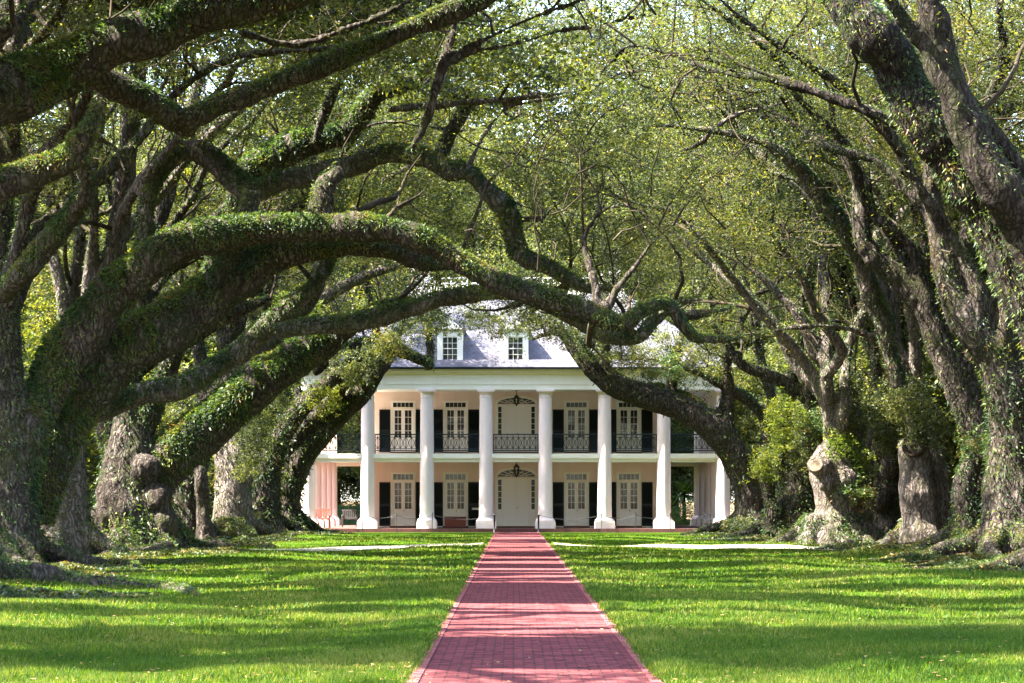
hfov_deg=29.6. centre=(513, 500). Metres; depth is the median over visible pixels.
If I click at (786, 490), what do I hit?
oak tree
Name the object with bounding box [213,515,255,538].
ivy mound
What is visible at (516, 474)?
hanging lantern
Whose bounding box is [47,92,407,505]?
woodland tree
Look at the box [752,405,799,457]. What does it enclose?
understory shrub
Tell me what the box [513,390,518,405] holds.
hanging lantern
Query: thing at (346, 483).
woodland tree
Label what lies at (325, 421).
oak tree
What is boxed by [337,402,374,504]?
woodland tree
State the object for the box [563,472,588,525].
french door
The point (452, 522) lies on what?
wooden chest
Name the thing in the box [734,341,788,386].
woodland tree
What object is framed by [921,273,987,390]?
woodland tree
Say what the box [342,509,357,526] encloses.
garden chair
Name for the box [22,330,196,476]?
understory shrub
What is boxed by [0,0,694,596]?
oak tree
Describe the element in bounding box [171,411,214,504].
understory shrub
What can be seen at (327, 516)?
wooden bench
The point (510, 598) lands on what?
brick path
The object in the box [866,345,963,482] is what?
understory shrub
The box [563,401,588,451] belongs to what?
french door
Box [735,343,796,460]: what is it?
woodland tree
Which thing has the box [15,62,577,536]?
oak tree
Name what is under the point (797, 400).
understory shrub
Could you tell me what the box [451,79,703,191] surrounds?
woodland tree
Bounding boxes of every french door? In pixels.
[390,401,415,451]
[390,472,415,525]
[443,401,468,451]
[443,472,468,525]
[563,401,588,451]
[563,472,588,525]
[616,401,640,451]
[616,472,641,525]
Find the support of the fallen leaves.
on the lawn at (652, 538)
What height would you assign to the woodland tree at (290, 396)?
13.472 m
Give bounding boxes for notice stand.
[472,508,478,527]
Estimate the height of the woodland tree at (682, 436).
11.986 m
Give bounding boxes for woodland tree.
[15,96,227,415]
[16,179,73,365]
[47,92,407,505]
[49,273,215,376]
[145,371,290,518]
[166,96,513,499]
[211,345,343,499]
[283,392,360,505]
[311,73,696,301]
[316,242,549,313]
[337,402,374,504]
[383,115,696,424]
[407,137,783,358]
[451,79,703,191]
[569,96,836,384]
[670,352,761,511]
[670,418,693,514]
[684,221,835,389]
[730,345,782,511]
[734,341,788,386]
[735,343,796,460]
[751,282,867,391]
[768,296,935,399]
[782,79,979,365]
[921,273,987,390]
[956,3,1023,217]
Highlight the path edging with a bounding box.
[406,532,663,682]
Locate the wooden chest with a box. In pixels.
[444,517,465,526]
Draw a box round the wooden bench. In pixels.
[316,509,330,527]
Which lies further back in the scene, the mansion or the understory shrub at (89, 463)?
the mansion
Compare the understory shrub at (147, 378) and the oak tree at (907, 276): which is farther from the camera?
the understory shrub at (147, 378)
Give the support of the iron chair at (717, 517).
on the lawn at (652, 538)
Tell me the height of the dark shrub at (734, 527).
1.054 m
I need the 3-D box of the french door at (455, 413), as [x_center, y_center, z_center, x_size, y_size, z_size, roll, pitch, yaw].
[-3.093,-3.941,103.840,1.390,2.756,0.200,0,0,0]
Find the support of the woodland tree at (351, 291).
on the lawn at (652, 538)
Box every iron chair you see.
[700,513,713,526]
[711,513,723,522]
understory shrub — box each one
[21,317,101,499]
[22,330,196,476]
[24,356,101,510]
[144,362,194,434]
[165,396,215,516]
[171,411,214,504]
[739,353,870,445]
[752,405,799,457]
[789,381,868,449]
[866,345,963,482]
[903,295,985,475]
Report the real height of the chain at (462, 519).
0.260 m
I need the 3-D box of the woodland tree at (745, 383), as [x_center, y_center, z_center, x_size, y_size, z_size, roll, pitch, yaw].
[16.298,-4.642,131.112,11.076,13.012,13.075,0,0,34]
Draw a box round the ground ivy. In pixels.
[0,530,1023,600]
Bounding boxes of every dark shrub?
[671,502,693,524]
[720,515,758,532]
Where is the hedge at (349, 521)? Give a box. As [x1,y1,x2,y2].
[337,503,360,524]
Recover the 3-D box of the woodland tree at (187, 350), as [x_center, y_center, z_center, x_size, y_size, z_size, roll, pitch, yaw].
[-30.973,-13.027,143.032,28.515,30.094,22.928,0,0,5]
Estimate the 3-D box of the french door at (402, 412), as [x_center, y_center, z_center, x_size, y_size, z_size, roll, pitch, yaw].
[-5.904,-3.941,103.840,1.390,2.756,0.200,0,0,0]
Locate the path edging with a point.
(420, 671)
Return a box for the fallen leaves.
[0,533,1023,682]
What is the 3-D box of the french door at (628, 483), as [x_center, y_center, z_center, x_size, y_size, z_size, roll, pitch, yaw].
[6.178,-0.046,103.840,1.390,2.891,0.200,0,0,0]
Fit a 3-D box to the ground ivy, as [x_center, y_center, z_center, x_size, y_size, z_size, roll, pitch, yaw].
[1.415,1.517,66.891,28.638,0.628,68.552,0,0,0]
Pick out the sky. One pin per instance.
(504, 0)
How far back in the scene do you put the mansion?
102.71 m
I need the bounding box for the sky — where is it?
[17,0,1023,500]
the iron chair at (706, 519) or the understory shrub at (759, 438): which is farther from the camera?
the understory shrub at (759, 438)
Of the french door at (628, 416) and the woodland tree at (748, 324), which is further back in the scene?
the woodland tree at (748, 324)
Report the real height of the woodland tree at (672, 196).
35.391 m
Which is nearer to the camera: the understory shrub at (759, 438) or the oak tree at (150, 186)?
the oak tree at (150, 186)
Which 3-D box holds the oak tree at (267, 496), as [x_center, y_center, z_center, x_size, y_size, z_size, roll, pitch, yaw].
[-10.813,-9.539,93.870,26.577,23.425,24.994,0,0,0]
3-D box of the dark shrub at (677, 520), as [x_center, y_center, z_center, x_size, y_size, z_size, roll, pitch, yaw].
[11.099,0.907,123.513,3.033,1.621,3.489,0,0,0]
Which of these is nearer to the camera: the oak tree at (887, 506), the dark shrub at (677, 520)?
the oak tree at (887, 506)
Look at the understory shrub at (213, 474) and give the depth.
120.48 m
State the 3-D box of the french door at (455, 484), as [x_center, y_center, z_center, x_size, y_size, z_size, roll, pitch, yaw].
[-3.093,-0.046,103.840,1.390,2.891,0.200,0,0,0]
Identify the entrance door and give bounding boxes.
[494,396,537,451]
[494,467,537,525]
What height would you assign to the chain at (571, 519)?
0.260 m
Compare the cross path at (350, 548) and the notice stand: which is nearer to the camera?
the cross path at (350, 548)
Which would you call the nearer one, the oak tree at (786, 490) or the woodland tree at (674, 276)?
the oak tree at (786, 490)
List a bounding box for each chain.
[434,515,492,519]
[540,515,599,519]
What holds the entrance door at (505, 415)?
in the mansion
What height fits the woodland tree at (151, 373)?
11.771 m
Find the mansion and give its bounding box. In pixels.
[301,271,737,532]
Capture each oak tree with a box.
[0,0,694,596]
[0,0,779,555]
[0,0,867,566]
[14,2,641,539]
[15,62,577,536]
[16,0,621,548]
[32,42,531,532]
[61,42,553,532]
[370,0,1023,544]
[393,31,1023,546]
[440,0,1023,569]
[473,111,866,534]
[484,0,994,537]
[495,0,1023,550]
[496,0,1023,559]
[543,0,1023,533]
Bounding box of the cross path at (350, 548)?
[254,543,834,550]
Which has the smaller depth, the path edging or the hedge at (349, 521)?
the path edging
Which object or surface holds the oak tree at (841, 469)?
on the lawn at (652, 538)
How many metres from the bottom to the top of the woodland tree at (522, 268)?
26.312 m
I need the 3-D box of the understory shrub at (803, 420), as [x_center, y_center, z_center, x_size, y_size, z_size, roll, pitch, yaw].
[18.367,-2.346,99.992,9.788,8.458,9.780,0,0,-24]
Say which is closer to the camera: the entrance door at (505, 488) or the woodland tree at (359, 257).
the entrance door at (505, 488)
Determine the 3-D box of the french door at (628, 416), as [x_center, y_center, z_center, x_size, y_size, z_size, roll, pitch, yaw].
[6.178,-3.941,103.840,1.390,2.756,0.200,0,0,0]
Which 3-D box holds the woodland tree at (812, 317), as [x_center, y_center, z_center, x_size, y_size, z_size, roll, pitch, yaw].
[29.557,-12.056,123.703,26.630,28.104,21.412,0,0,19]
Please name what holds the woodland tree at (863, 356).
on the lawn at (652, 538)
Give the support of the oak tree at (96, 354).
on the lawn at (652, 538)
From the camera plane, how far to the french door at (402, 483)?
103.83 m
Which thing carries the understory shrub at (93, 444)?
on the lawn at (652, 538)
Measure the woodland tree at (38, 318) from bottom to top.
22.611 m
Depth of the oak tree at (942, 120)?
45.69 m
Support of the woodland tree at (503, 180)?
on the lawn at (652, 538)
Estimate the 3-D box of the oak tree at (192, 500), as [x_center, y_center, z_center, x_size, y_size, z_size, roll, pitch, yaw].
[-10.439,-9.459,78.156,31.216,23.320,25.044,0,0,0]
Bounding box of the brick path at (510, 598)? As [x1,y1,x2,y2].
[419,532,649,682]
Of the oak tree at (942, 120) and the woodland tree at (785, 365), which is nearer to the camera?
the oak tree at (942, 120)
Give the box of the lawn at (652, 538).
[2,501,1023,682]
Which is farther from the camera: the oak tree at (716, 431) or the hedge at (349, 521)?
the hedge at (349, 521)
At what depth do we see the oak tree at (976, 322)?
55.58 m
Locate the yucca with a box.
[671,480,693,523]
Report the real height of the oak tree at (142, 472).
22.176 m
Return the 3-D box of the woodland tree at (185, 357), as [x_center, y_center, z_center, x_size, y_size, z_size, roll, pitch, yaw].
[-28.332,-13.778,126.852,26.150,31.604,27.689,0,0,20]
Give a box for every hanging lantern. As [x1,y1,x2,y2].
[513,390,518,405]
[513,462,518,477]
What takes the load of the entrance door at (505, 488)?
in the mansion
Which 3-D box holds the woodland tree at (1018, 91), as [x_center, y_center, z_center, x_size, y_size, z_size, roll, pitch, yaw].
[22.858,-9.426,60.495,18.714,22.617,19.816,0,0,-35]
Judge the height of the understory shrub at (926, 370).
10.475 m
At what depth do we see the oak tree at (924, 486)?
65.82 m
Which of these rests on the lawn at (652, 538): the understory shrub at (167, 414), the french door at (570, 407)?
the understory shrub at (167, 414)
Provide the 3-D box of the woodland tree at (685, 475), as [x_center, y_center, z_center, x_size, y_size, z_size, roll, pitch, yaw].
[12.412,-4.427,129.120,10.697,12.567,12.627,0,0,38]
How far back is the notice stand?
102.59 m

